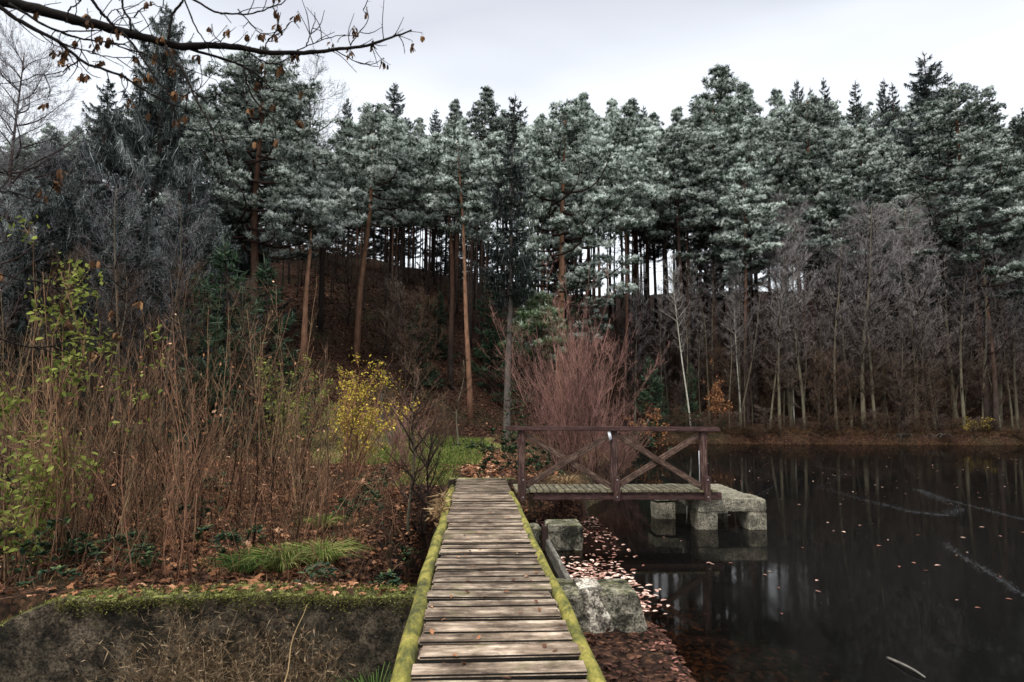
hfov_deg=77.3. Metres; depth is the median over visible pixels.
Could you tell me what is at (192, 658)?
dry weeds
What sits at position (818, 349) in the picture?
bare alder
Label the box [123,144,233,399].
spruce tree
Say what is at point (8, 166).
pine tree
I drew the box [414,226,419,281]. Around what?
pine tree
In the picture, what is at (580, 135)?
pine tree
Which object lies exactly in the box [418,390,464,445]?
brown shrub
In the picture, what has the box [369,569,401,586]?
bramble bush
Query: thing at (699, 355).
bare alder
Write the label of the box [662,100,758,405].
pine tree
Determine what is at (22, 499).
green leaved shrub
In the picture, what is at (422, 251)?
pine tree
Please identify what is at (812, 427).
bare bush
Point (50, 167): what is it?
spruce tree
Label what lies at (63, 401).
hazel shrub
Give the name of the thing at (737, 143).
pine tree
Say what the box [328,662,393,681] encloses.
grass tuft
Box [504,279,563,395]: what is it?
young spruce
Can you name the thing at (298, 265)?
pine tree
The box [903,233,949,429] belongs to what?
bare alder
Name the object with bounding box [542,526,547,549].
slot post
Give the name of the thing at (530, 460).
bramble bush
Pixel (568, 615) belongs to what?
edge log
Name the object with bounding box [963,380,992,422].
bare bush
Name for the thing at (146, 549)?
bramble bush
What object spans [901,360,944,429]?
bare bush
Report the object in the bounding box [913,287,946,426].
bare alder
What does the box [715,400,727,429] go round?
young spruce
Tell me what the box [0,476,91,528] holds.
bramble bush
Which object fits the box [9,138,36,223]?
pine tree
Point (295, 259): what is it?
bare bush
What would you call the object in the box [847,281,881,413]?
bare alder
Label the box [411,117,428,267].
pine tree
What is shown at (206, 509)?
bramble bush
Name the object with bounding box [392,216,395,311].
pine tree
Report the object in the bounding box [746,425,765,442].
bare bush
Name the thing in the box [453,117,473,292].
pine tree
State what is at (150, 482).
hazel shrub
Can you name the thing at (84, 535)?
bramble bush
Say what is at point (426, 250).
pine tree
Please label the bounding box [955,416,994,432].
yellow bush
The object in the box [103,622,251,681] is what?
dry weeds
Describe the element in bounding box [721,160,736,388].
pine tree
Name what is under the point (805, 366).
bare alder
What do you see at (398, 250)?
pine tree
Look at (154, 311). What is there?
hazel shrub
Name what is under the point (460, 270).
pine tree
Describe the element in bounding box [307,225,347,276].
bare bush
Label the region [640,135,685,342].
pine tree
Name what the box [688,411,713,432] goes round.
bare bush
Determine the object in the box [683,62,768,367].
pine tree
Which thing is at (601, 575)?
floating leaves
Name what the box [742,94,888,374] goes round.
pine tree
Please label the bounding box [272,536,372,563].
grass tuft
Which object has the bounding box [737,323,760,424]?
bare alder
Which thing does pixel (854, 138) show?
pine tree
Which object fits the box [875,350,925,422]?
bare bush
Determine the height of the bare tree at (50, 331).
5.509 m
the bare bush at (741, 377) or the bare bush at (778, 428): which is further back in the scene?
the bare bush at (741, 377)
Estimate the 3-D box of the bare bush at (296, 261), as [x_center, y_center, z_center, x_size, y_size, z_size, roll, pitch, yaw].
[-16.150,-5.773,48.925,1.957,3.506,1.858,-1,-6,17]
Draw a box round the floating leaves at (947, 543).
[611,456,1023,617]
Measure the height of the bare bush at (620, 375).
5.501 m
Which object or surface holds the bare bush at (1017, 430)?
on the ground at (16, 603)
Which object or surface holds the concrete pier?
in the water
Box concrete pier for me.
[650,484,766,529]
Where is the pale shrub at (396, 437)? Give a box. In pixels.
[376,395,433,466]
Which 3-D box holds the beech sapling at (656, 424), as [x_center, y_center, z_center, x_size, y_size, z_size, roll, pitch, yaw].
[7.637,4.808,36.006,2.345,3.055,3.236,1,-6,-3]
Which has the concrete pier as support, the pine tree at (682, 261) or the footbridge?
the footbridge
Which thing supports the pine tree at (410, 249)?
on the ground at (16, 603)
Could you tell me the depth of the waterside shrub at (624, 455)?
20.39 m
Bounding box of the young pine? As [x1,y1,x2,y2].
[497,290,569,381]
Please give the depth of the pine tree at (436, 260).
60.33 m
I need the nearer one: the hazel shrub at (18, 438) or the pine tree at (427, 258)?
the hazel shrub at (18, 438)
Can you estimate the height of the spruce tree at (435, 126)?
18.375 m
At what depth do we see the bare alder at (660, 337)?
44.97 m
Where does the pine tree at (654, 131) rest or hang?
on the ground at (16, 603)
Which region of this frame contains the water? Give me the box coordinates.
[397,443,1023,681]
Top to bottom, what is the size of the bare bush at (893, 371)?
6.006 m
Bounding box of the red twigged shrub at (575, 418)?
[457,251,667,473]
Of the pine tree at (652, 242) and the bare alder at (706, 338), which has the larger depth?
the pine tree at (652, 242)
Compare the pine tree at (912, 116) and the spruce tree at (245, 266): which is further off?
the pine tree at (912, 116)
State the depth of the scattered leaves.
11.96 m
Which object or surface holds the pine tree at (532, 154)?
on the ground at (16, 603)
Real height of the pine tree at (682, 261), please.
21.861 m
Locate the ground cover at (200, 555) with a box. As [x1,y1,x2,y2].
[1,467,409,581]
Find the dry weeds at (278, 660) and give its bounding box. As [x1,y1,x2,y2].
[147,620,377,681]
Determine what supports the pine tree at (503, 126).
on the ground at (16, 603)
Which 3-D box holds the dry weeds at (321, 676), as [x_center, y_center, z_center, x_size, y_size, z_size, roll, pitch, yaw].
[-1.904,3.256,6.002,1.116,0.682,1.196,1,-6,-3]
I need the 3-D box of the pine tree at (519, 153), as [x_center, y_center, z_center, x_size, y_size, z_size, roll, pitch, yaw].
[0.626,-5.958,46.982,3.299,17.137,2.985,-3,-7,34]
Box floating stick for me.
[887,657,925,677]
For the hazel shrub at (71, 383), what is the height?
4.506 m
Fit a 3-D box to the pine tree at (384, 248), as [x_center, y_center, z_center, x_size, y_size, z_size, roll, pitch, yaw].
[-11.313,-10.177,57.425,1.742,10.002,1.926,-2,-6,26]
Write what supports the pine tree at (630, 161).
on the ground at (16, 603)
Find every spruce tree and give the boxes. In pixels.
[0,130,113,369]
[0,157,15,352]
[0,159,131,408]
[0,174,101,415]
[11,188,206,437]
[21,79,157,336]
[77,2,247,355]
[103,173,135,212]
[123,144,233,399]
[135,172,156,237]
[147,203,263,422]
[169,53,296,334]
[271,224,306,249]
[301,226,330,250]
[326,209,373,257]
[333,98,360,254]
[350,212,407,263]
[367,83,435,279]
[376,227,428,266]
[415,214,478,281]
[417,109,448,270]
[442,220,499,284]
[473,95,550,442]
[536,103,592,302]
[619,103,669,319]
[669,103,726,315]
[789,79,809,314]
[796,77,855,308]
[815,80,914,319]
[838,51,1023,364]
[872,80,896,326]
[879,82,926,317]
[940,72,1009,342]
[967,86,1001,143]
[969,90,1022,349]
[971,107,1023,345]
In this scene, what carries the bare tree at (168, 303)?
on the ground at (16, 603)
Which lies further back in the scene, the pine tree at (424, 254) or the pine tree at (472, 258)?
the pine tree at (424, 254)
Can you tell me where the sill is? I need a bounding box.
[449,477,515,485]
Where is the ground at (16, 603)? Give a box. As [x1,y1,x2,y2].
[0,235,1023,681]
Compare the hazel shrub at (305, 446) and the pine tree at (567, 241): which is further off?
the pine tree at (567, 241)
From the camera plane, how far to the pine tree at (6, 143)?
60.99 m
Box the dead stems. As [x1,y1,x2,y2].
[0,418,417,588]
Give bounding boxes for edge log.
[390,485,454,681]
[509,491,605,681]
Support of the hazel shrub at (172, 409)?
on the ground at (16, 603)
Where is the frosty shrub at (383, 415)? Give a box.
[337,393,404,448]
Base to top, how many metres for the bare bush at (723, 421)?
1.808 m
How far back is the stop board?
9.26 m
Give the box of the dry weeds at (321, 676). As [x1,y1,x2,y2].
[259,646,356,681]
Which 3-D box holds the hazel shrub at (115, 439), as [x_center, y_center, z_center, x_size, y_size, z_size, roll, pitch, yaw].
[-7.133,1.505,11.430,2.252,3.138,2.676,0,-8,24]
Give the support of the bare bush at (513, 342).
on the ground at (16, 603)
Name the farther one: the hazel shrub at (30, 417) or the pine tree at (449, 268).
the pine tree at (449, 268)
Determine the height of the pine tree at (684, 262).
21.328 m
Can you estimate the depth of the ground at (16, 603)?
36.25 m
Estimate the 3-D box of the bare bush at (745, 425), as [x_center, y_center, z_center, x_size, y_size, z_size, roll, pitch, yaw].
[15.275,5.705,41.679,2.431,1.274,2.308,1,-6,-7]
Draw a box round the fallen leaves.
[0,444,565,594]
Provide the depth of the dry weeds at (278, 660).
6.11 m
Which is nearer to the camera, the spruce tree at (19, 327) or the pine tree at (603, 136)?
the spruce tree at (19, 327)
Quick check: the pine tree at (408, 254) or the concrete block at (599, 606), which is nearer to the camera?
the concrete block at (599, 606)
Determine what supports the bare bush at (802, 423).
on the ground at (16, 603)
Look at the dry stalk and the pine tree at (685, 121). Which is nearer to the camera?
the dry stalk
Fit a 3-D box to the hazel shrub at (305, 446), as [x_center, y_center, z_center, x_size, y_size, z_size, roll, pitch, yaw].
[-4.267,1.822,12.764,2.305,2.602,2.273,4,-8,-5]
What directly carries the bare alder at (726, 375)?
on the ground at (16, 603)
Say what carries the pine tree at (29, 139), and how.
on the ground at (16, 603)
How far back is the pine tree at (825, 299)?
55.82 m
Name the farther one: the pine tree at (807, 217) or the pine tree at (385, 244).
the pine tree at (385, 244)
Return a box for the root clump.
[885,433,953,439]
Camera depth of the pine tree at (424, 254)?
61.76 m
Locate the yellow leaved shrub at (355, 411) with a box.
[323,347,419,476]
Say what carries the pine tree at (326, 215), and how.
on the ground at (16, 603)
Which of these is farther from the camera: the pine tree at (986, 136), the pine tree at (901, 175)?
the pine tree at (986, 136)
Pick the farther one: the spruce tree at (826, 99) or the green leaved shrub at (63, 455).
the spruce tree at (826, 99)
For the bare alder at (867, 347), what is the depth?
44.10 m
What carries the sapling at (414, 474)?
on the ground at (16, 603)
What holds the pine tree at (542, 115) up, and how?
on the ground at (16, 603)
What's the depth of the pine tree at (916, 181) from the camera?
49.56 m
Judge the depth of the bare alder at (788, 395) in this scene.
44.95 m
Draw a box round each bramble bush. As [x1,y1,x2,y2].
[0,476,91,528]
[0,517,100,585]
[0,522,143,565]
[14,530,165,588]
[106,474,184,501]
[146,496,223,530]
[188,470,238,506]
[191,524,270,557]
[293,561,348,582]
[332,482,385,518]
[353,466,390,494]
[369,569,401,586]
[400,546,411,562]
[449,438,497,455]
[465,428,540,488]
[499,387,544,467]
[525,446,562,481]
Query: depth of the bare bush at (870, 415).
42.15 m
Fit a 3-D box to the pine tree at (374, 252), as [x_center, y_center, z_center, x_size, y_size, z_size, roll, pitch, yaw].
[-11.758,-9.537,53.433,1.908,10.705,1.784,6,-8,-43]
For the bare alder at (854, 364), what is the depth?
45.77 m
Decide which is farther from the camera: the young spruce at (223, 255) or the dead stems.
the young spruce at (223, 255)
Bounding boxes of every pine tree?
[0,150,19,176]
[1,141,27,181]
[5,133,41,192]
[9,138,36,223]
[29,123,63,219]
[30,140,65,176]
[60,125,85,184]
[60,136,102,176]
[72,117,110,158]
[72,133,114,177]
[117,120,162,190]
[148,46,343,356]
[170,114,216,172]
[185,94,205,167]
[260,82,315,262]
[263,172,367,369]
[278,162,290,301]
[288,225,291,283]
[296,160,310,296]
[300,144,329,285]
[307,101,436,366]
[317,175,336,256]
[318,149,342,274]
[320,153,387,325]
[330,181,339,303]
[341,143,374,272]
[350,210,353,280]
[360,135,445,327]
[363,195,375,310]
[369,228,370,272]
[372,209,375,287]
[376,178,389,302]
[376,187,394,307]
[380,228,386,273]
[381,228,391,275]
[384,215,392,308]
[385,230,386,262]
[390,175,406,314]
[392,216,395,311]
[392,217,394,290]
[394,133,411,272]
[400,126,485,389]
[406,140,410,285]
[409,226,412,267]
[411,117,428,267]
[412,225,416,286]
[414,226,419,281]
[417,136,498,419]
[418,228,423,307]
[419,191,439,316]
[421,139,444,310]
[422,230,422,271]
[423,227,425,278]
[425,144,431,273]
[432,229,433,276]
[433,228,435,284]
[435,191,446,324]
[435,225,438,289]
[437,98,468,267]
[438,233,454,304]
[440,130,474,313]
[448,190,449,298]
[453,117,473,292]
[456,168,482,349]
[456,190,474,339]
[456,234,461,300]
[462,164,486,322]
[465,85,507,295]
[466,139,485,250]
[468,163,491,356]
[472,133,505,362]
[473,155,492,310]
[475,241,479,301]
[479,158,488,342]
[479,171,509,343]
[480,149,492,306]
[481,97,648,423]
[485,155,507,329]
[487,167,505,366]
[488,112,512,293]
[490,123,539,309]
[493,155,506,358]
[500,109,520,270]
[502,151,523,368]
[503,124,549,296]
[514,142,573,383]
[520,147,547,392]
[534,113,549,252]
[543,195,554,362]
[544,196,595,331]
[548,133,590,278]
[557,147,586,322]
[560,171,586,391]
[564,91,597,332]
[565,127,617,380]
[567,196,573,354]
[570,174,604,406]
[574,221,577,364]
[579,126,610,341]
[580,178,597,371]
[581,146,674,425]
[585,226,597,365]
[587,117,612,330]
[596,116,667,422]
[602,98,623,318]
[602,182,624,382]
[607,232,610,362]
[611,236,623,364]
[615,234,623,307]
[616,97,656,351]
[624,133,660,375]
[624,229,634,385]
[634,231,645,369]
[635,195,653,400]
[636,125,723,417]
[637,121,667,357]
[638,111,664,327]
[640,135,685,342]
[643,239,659,330]
[645,134,717,377]
[648,161,682,408]
[649,151,723,404]
[649,154,670,388]
[656,127,683,327]
[660,249,676,330]
[661,233,682,386]
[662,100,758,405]
[664,127,690,311]
[667,108,734,345]
[670,105,683,271]
[675,204,696,394]
[675,234,692,374]
[682,135,722,408]
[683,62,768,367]
[694,237,698,318]
[699,131,734,387]
[703,175,786,414]
[703,272,720,357]
[706,156,792,425]
[717,102,740,340]
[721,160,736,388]
[724,133,763,402]
[725,125,776,423]
[728,141,755,166]
[736,82,777,344]
[740,300,742,348]
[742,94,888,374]
[744,122,769,309]
[747,114,756,338]
[749,145,788,359]
[752,146,845,420]
[754,114,774,304]
[761,120,802,368]
[764,88,802,332]
[771,150,852,416]
[776,151,865,414]
[779,105,819,319]
[795,143,827,374]
[796,128,847,364]
[814,97,847,127]
[815,149,877,398]
[818,138,921,410]
[821,112,849,318]
[827,135,870,392]
[834,126,874,400]
[844,101,878,127]
[845,119,886,299]
[856,156,931,410]
[859,138,915,383]
[868,103,908,146]
[871,117,920,349]
[886,82,1023,429]
[886,158,978,404]
[904,99,939,117]
[905,113,918,120]
[905,118,965,356]
[918,130,1002,379]
[923,146,1023,429]
[948,159,1019,415]
[968,137,1023,349]
[969,113,1011,152]
[995,181,1023,335]
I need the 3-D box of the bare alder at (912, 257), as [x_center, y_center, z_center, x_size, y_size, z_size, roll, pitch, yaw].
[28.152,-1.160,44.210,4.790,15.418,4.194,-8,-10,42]
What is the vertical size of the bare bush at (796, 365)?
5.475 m
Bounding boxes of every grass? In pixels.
[0,370,1023,590]
[309,401,507,487]
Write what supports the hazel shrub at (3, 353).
on the ground at (16, 603)
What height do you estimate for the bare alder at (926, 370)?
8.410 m
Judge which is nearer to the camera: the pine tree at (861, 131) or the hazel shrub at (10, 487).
the hazel shrub at (10, 487)
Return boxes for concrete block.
[529,523,540,547]
[544,519,582,549]
[556,577,649,632]
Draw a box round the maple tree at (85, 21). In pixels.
[0,0,424,361]
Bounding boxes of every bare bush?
[259,240,277,292]
[288,244,305,273]
[293,246,308,282]
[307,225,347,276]
[318,230,379,325]
[363,258,411,355]
[372,274,435,384]
[381,283,449,392]
[407,263,433,305]
[412,305,444,355]
[430,281,449,319]
[483,295,502,330]
[496,301,538,390]
[498,304,530,379]
[592,354,630,420]
[597,337,634,415]
[613,385,637,425]
[631,318,672,387]
[632,336,662,390]
[632,356,647,397]
[657,414,670,433]
[661,378,690,426]
[668,406,690,434]
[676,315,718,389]
[681,411,698,431]
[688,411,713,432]
[688,418,710,433]
[690,332,731,396]
[696,328,735,398]
[700,342,742,418]
[703,410,737,433]
[719,356,735,389]
[722,410,748,432]
[723,368,751,418]
[727,352,759,409]
[731,420,768,437]
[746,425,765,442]
[748,336,792,421]
[751,406,778,433]
[753,318,784,389]
[767,415,785,436]
[776,414,797,431]
[780,334,806,395]
[790,415,811,430]
[792,422,829,440]
[799,345,856,429]
[801,362,822,393]
[813,418,847,433]
[828,409,856,435]
[831,380,859,427]
[836,346,892,426]
[843,330,880,405]
[849,411,873,432]
[853,407,883,433]
[859,412,884,435]
[866,381,892,427]
[867,366,892,413]
[870,412,901,433]
[873,347,931,430]
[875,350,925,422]
[877,340,910,411]
[889,420,912,441]
[890,379,919,429]
[895,416,938,432]
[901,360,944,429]
[903,355,948,429]
[912,409,937,433]
[914,326,948,406]
[924,331,968,398]
[926,413,949,434]
[933,376,974,428]
[938,417,965,435]
[938,430,962,443]
[962,416,985,437]
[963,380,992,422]
[968,418,1000,432]
[969,359,1014,423]
[972,419,1000,432]
[974,352,1011,411]
[984,418,1014,434]
[991,322,1023,393]
[1002,338,1023,408]
[1002,374,1019,420]
[1006,414,1023,438]
[1009,361,1023,412]
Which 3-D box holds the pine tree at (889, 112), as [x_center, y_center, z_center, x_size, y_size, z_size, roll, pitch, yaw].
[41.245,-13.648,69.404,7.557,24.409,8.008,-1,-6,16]
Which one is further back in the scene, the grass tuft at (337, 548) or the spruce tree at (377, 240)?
the spruce tree at (377, 240)
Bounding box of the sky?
[0,0,1023,295]
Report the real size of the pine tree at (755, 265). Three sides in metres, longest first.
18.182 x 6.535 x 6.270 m
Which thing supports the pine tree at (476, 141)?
on the ground at (16, 603)
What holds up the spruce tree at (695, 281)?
on the ground at (16, 603)
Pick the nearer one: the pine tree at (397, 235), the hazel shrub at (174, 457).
the hazel shrub at (174, 457)
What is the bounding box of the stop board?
[546,539,570,578]
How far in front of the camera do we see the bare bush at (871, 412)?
42.51 m
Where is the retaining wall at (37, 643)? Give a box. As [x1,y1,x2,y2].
[0,583,431,681]
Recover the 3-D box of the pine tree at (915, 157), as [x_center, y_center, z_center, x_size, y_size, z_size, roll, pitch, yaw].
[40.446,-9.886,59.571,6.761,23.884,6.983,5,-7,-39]
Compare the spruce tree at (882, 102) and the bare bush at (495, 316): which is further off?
the spruce tree at (882, 102)
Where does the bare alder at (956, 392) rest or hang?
on the ground at (16, 603)
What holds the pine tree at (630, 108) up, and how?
on the ground at (16, 603)
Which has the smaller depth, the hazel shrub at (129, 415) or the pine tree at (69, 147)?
the hazel shrub at (129, 415)
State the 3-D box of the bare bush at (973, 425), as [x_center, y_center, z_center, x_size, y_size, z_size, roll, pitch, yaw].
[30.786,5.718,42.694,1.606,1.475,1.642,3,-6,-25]
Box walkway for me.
[411,478,587,681]
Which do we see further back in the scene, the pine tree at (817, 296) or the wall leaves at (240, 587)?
the pine tree at (817, 296)
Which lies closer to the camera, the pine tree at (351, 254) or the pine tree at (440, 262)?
the pine tree at (440, 262)
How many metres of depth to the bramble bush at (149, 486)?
11.58 m
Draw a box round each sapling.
[374,347,448,540]
[397,416,462,533]
[446,354,472,445]
[622,399,669,448]
[700,360,732,426]
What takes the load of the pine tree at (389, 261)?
on the ground at (16, 603)
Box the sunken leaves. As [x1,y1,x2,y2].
[659,629,695,681]
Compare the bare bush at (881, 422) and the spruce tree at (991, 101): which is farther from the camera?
the spruce tree at (991, 101)
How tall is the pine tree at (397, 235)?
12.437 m
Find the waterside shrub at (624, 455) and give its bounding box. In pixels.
[584,396,655,474]
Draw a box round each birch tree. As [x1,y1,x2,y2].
[660,253,690,425]
[721,276,748,426]
[759,198,808,422]
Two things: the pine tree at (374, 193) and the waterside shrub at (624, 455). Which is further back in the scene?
the pine tree at (374, 193)
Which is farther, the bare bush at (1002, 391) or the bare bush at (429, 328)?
the bare bush at (1002, 391)
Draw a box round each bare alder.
[612,273,652,425]
[646,279,674,414]
[655,295,676,421]
[662,280,705,426]
[672,274,708,415]
[681,262,722,423]
[689,313,713,413]
[693,251,731,412]
[714,242,762,418]
[718,319,744,430]
[728,274,763,428]
[733,278,774,427]
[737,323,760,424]
[742,188,838,426]
[755,233,802,430]
[759,263,796,428]
[766,218,834,428]
[770,279,797,424]
[773,276,814,427]
[791,311,818,399]
[794,214,855,423]
[801,281,833,424]
[807,218,881,428]
[809,239,865,430]
[809,286,838,424]
[819,195,912,431]
[839,227,896,430]
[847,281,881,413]
[847,313,864,422]
[848,206,923,428]
[849,299,880,402]
[869,191,971,429]
[875,330,896,429]
[882,216,959,432]
[886,313,915,428]
[897,179,1003,427]
[901,312,927,430]
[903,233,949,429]
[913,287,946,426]
[914,315,939,429]
[932,227,995,430]
[938,177,1023,424]
[944,302,972,405]
[953,299,985,411]
[954,209,1022,409]
[970,309,1000,418]
[973,319,1003,427]
[978,274,1023,429]
[993,238,1023,432]
[994,238,1023,405]
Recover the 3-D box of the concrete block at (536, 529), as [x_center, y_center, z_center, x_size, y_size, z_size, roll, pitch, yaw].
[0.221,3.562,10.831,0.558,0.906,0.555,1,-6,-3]
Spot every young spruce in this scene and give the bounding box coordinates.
[91,234,329,454]
[117,270,273,458]
[173,251,350,450]
[403,304,444,388]
[423,291,460,360]
[466,278,533,404]
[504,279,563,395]
[546,261,607,405]
[626,356,672,449]
[657,389,673,432]
[673,363,710,426]
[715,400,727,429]
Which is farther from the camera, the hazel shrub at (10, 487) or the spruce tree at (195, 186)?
the spruce tree at (195, 186)
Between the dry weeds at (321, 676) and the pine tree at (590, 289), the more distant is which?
the pine tree at (590, 289)
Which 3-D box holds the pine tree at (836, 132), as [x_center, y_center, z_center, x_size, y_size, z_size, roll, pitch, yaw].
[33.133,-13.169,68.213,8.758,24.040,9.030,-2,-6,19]
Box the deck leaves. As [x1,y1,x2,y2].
[428,490,563,681]
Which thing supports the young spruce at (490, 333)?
on the ground at (16, 603)
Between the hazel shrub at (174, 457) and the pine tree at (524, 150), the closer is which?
the hazel shrub at (174, 457)
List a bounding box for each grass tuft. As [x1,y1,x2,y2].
[195,546,277,575]
[220,539,339,572]
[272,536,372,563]
[292,513,351,529]
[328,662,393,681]
[543,473,587,485]
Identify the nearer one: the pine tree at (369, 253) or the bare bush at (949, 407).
the bare bush at (949, 407)
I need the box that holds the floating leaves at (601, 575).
[536,516,691,681]
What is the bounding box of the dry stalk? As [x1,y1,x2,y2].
[284,605,306,681]
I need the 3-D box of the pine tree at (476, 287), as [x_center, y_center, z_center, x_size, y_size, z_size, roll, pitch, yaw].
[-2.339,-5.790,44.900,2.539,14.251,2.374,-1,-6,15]
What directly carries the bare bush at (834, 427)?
on the ground at (16, 603)
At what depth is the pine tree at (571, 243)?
51.64 m
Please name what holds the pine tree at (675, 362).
on the ground at (16, 603)
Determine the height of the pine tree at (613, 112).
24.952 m
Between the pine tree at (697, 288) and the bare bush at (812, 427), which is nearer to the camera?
the bare bush at (812, 427)
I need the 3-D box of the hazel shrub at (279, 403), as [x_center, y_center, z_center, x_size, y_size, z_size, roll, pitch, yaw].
[-5.141,0.816,12.638,3.109,4.766,2.427,0,-6,5]
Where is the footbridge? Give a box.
[506,426,721,501]
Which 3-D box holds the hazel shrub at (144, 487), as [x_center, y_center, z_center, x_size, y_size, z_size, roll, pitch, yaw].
[-6.206,1.598,9.413,2.268,2.560,2.237,-8,-2,37]
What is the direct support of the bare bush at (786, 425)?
on the ground at (16, 603)
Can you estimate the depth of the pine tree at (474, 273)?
57.56 m
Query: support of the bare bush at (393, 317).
on the ground at (16, 603)
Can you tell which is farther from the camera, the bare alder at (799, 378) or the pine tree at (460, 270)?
the pine tree at (460, 270)
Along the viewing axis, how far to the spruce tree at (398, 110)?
59.61 m
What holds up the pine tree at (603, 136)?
on the ground at (16, 603)
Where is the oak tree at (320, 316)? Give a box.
[267,46,373,329]
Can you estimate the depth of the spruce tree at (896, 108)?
67.17 m
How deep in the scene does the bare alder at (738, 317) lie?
44.80 m
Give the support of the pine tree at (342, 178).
on the ground at (16, 603)
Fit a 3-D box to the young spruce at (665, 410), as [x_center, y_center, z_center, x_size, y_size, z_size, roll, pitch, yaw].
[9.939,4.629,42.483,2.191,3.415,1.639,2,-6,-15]
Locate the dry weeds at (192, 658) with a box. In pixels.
[60,583,337,681]
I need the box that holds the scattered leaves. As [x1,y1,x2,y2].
[639,449,1023,613]
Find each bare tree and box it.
[0,11,104,380]
[0,129,58,389]
[11,237,108,455]
[60,165,172,453]
[76,257,153,458]
[113,184,220,451]
[161,252,219,454]
[219,269,282,456]
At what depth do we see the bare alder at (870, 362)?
43.66 m
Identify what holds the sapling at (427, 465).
on the ground at (16, 603)
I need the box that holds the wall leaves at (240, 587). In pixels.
[0,580,407,598]
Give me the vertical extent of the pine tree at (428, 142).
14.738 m
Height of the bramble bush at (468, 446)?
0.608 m
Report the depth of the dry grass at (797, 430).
17.55 m
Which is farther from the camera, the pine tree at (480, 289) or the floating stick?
the pine tree at (480, 289)
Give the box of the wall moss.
[0,580,415,626]
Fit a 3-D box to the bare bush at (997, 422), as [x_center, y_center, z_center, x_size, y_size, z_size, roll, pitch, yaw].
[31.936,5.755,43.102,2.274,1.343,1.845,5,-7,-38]
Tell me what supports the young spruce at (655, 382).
on the ground at (16, 603)
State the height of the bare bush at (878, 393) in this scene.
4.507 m
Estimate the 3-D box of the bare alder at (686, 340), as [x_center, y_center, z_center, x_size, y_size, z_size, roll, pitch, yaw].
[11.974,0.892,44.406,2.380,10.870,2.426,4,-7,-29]
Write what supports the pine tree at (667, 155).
on the ground at (16, 603)
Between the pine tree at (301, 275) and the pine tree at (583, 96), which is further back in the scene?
the pine tree at (583, 96)
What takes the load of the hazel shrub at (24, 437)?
on the ground at (16, 603)
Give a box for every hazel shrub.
[0,282,58,512]
[0,291,129,461]
[0,306,39,462]
[0,312,121,535]
[0,314,142,493]
[0,342,28,534]
[0,350,88,490]
[0,362,82,461]
[0,370,91,517]
[0,378,37,477]
[0,452,33,539]
[2,364,166,541]
[42,344,196,515]
[51,358,150,558]
[55,350,185,571]
[63,286,256,523]
[69,312,168,489]
[70,351,240,556]
[78,349,182,478]
[81,317,236,585]
[98,310,216,477]
[105,283,309,541]
[109,345,222,520]
[126,316,245,494]
[159,276,322,504]
[204,341,351,548]
[210,298,323,516]
[220,389,299,476]
[237,370,353,499]
[245,326,392,486]
[258,394,369,516]
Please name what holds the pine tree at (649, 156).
on the ground at (16, 603)
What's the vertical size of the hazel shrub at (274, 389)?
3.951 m
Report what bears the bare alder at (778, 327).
on the ground at (16, 603)
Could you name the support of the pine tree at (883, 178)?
on the ground at (16, 603)
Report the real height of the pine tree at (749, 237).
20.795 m
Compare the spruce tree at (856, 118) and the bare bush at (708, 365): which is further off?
the spruce tree at (856, 118)
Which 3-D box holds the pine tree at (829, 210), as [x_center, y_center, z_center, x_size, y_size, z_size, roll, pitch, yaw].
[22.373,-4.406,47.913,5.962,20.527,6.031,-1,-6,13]
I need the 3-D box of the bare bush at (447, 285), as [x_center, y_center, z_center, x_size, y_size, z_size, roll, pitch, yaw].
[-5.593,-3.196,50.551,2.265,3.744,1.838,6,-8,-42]
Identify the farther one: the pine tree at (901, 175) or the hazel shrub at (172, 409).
the pine tree at (901, 175)
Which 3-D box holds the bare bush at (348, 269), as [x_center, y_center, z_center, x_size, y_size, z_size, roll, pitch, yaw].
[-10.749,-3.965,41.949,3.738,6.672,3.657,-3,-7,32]
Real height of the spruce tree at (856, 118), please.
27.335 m
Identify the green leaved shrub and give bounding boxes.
[0,215,180,572]
[0,438,109,584]
[251,352,333,469]
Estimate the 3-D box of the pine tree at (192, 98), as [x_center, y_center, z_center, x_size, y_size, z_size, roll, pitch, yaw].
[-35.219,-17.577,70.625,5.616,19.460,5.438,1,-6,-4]
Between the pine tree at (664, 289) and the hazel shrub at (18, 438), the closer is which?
the hazel shrub at (18, 438)
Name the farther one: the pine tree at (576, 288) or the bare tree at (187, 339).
the pine tree at (576, 288)
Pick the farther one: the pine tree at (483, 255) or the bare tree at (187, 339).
the pine tree at (483, 255)
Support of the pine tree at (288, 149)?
on the ground at (16, 603)
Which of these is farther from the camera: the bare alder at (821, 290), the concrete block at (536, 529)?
the bare alder at (821, 290)
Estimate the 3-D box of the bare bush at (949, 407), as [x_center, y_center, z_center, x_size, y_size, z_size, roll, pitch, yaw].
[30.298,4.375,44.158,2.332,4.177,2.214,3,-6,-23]
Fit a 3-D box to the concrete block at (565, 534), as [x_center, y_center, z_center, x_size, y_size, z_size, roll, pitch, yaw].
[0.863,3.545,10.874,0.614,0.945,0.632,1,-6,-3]
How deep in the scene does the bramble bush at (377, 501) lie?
10.79 m
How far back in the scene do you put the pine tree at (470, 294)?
46.64 m
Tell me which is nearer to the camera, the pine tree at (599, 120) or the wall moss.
the wall moss
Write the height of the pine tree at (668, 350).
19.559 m
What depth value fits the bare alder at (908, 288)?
44.20 m

